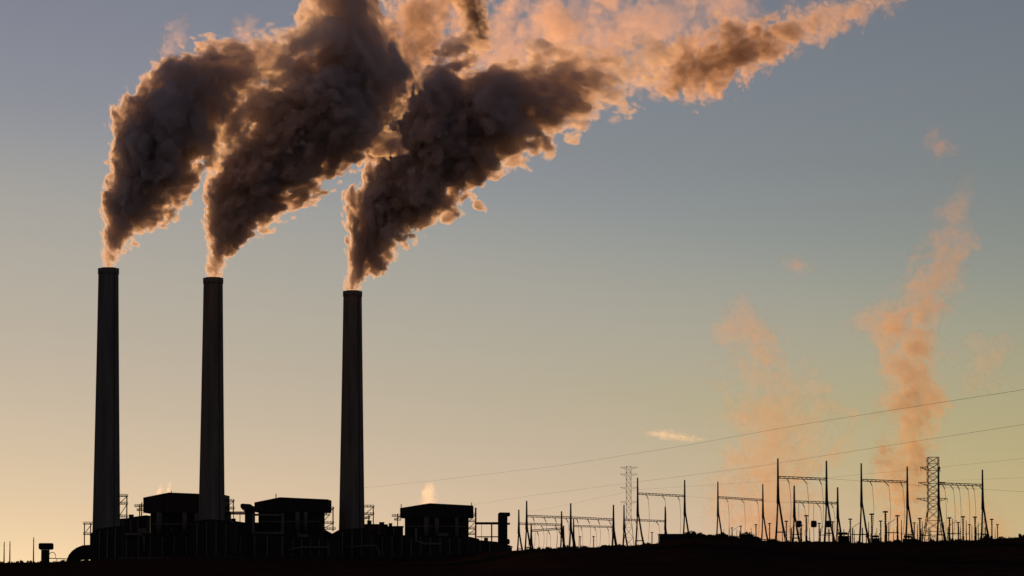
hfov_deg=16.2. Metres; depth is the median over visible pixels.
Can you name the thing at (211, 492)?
smokestack
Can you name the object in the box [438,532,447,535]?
roof unit
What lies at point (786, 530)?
post insulator
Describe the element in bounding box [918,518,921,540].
post insulator
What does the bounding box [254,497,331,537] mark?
boiler house
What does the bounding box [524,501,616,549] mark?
switchyard gantry
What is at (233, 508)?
stair tower
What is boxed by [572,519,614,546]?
switchyard gantry
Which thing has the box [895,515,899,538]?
post insulator
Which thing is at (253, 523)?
pipe rack
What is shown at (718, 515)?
switchyard gantry
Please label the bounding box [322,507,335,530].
stair tower
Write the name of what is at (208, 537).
precipitator block
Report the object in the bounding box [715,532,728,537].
juniper bush
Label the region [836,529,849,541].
transformer
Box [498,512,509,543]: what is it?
silo
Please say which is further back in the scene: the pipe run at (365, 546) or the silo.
the silo
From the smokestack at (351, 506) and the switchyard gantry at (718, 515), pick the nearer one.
the switchyard gantry at (718, 515)
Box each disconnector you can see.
[790,523,801,541]
[851,523,863,542]
[920,524,931,540]
[947,520,959,537]
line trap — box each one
[796,521,801,526]
[811,503,816,526]
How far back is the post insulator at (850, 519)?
1516.31 m
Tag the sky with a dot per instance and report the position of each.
(569, 232)
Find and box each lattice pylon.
[619,466,638,545]
[917,457,947,540]
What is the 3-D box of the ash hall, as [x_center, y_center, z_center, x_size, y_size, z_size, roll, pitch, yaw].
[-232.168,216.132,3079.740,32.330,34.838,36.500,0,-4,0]
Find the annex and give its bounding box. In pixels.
[387,526,403,534]
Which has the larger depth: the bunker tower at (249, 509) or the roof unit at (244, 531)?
the bunker tower at (249, 509)
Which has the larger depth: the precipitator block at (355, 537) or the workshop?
the precipitator block at (355, 537)
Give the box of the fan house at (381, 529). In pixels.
[365,524,387,534]
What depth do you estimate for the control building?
1496.42 m
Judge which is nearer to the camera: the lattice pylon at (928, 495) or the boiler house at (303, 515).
the lattice pylon at (928, 495)
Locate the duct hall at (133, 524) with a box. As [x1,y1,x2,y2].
[120,515,149,533]
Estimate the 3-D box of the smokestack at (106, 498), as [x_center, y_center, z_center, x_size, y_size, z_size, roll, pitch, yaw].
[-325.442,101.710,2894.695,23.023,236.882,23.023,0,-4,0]
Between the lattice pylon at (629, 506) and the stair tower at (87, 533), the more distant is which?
the lattice pylon at (629, 506)
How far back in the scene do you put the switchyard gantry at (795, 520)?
1684.10 m
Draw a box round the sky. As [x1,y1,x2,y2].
[0,0,1023,562]
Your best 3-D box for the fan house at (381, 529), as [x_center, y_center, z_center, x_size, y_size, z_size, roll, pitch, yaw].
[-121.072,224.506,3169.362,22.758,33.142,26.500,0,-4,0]
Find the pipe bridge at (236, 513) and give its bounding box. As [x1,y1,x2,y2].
[225,511,244,521]
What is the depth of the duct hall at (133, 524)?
3043.64 m
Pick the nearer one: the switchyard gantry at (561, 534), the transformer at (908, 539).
the transformer at (908, 539)
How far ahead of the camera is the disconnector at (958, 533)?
1646.21 m
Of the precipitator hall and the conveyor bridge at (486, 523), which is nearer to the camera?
the precipitator hall
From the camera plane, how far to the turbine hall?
3112.02 m
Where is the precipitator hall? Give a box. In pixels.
[238,534,287,556]
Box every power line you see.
[358,390,1018,488]
[474,424,1023,504]
[547,458,1023,508]
[828,478,1019,491]
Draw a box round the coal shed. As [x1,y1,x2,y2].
[470,539,512,553]
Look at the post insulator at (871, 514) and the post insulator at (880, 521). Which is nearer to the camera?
the post insulator at (871, 514)
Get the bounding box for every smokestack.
[92,267,119,531]
[198,277,224,520]
[339,290,364,529]
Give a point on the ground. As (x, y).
(762, 560)
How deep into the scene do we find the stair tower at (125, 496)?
2900.95 m
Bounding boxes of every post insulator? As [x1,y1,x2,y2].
[784,521,787,540]
[804,515,807,540]
[831,521,833,540]
[848,518,851,541]
[869,513,873,542]
[879,520,882,540]
[883,511,887,541]
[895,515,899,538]
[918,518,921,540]
[947,517,951,540]
[961,516,964,539]
[973,516,976,539]
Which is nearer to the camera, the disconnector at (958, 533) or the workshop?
the disconnector at (958, 533)
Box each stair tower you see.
[83,523,91,546]
[120,494,127,517]
[134,502,142,516]
[225,499,234,513]
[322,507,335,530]
[364,505,373,524]
[468,508,476,537]
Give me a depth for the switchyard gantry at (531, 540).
2904.57 m
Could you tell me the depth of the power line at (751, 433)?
1386.69 m
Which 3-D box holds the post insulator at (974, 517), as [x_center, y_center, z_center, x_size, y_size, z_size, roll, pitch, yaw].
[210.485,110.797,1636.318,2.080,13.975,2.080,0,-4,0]
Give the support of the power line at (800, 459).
hanging from the switchyard gantry at (571, 531)
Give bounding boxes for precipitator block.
[90,526,125,559]
[190,519,237,556]
[331,528,372,557]
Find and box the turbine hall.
[372,535,478,557]
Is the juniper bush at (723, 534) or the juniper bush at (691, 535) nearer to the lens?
the juniper bush at (691, 535)
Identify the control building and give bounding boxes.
[658,534,682,541]
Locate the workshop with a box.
[285,537,340,557]
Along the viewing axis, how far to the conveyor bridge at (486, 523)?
3143.55 m
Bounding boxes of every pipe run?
[125,533,144,551]
[288,546,330,554]
[346,545,379,555]
[415,528,441,544]
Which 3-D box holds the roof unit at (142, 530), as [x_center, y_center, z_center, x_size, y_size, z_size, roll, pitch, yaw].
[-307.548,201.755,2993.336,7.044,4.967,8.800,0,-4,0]
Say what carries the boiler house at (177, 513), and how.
on the ground
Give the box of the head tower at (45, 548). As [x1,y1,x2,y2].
[39,543,66,561]
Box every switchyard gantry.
[517,510,564,549]
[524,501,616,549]
[530,525,565,547]
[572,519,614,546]
[622,505,666,545]
[635,478,688,544]
[716,482,767,539]
[775,458,834,541]
[792,486,841,541]
[859,463,913,542]
[936,467,988,540]
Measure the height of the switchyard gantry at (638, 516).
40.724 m
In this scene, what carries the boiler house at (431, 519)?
on the ground
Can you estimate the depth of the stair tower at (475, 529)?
3172.94 m
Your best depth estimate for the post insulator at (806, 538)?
1496.44 m
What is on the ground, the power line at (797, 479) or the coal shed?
the coal shed
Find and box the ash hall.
[230,520,257,533]
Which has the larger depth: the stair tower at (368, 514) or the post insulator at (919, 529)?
the stair tower at (368, 514)
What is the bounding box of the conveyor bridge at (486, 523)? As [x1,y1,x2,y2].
[476,522,497,540]
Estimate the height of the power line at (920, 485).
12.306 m
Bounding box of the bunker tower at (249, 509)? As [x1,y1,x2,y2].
[240,504,255,533]
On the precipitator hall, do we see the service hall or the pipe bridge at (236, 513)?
the pipe bridge at (236, 513)
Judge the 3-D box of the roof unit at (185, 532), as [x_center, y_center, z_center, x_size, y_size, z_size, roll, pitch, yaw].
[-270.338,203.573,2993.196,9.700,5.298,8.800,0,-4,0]
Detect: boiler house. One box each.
[143,491,230,534]
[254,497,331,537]
[400,502,473,536]
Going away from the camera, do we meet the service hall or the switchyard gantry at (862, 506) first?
the switchyard gantry at (862, 506)
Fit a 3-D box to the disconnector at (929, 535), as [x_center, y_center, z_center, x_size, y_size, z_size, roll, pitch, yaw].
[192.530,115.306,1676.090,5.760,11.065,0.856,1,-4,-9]
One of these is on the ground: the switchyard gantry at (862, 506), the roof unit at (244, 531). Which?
the switchyard gantry at (862, 506)
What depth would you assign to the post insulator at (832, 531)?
1496.35 m
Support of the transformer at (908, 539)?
on the ground
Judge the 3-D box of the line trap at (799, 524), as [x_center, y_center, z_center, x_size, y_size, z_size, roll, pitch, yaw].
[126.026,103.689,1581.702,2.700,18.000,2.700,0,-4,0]
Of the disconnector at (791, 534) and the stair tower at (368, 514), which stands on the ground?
the disconnector at (791, 534)
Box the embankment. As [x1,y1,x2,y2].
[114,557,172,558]
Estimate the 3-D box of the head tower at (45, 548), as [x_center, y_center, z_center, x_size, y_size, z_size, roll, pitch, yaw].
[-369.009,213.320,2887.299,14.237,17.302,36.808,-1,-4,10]
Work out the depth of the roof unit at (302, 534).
3007.00 m
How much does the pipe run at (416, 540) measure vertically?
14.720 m
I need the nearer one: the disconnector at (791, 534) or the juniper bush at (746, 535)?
the juniper bush at (746, 535)
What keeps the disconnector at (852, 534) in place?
on the ground
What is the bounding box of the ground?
[0,537,1023,575]
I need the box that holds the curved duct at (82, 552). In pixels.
[67,545,89,561]
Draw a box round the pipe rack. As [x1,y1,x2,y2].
[252,513,283,533]
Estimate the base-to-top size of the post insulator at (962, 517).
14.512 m
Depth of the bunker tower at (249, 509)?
3033.58 m
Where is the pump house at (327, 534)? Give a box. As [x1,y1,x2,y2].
[325,530,331,538]
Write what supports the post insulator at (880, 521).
on the ground
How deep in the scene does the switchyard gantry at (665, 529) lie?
2161.72 m
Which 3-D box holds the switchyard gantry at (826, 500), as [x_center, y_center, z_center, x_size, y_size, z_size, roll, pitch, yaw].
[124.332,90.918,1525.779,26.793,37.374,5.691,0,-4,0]
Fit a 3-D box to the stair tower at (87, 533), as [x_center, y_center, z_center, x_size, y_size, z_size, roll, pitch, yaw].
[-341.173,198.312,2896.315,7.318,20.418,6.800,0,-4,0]
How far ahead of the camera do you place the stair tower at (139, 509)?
3029.44 m
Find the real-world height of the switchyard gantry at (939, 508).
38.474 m
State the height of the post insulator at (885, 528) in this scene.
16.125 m
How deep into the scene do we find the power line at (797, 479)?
1732.81 m
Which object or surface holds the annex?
on the ground
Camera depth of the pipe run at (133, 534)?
2978.16 m
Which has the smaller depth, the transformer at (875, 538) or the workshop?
the transformer at (875, 538)
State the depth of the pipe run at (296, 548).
2995.45 m
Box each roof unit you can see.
[138,528,146,532]
[181,530,189,534]
[240,529,248,533]
[297,533,307,536]
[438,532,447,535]
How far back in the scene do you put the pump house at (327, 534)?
3112.65 m
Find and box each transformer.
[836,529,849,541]
[869,533,879,542]
[903,533,912,541]
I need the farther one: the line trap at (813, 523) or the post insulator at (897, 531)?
the line trap at (813, 523)
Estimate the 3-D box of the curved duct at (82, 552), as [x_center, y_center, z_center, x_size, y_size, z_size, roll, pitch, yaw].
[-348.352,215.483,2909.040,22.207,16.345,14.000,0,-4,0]
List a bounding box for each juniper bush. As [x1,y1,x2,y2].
[682,531,699,538]
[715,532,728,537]
[739,531,754,538]
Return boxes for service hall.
[125,532,189,556]
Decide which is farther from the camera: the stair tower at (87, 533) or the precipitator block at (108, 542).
the stair tower at (87, 533)

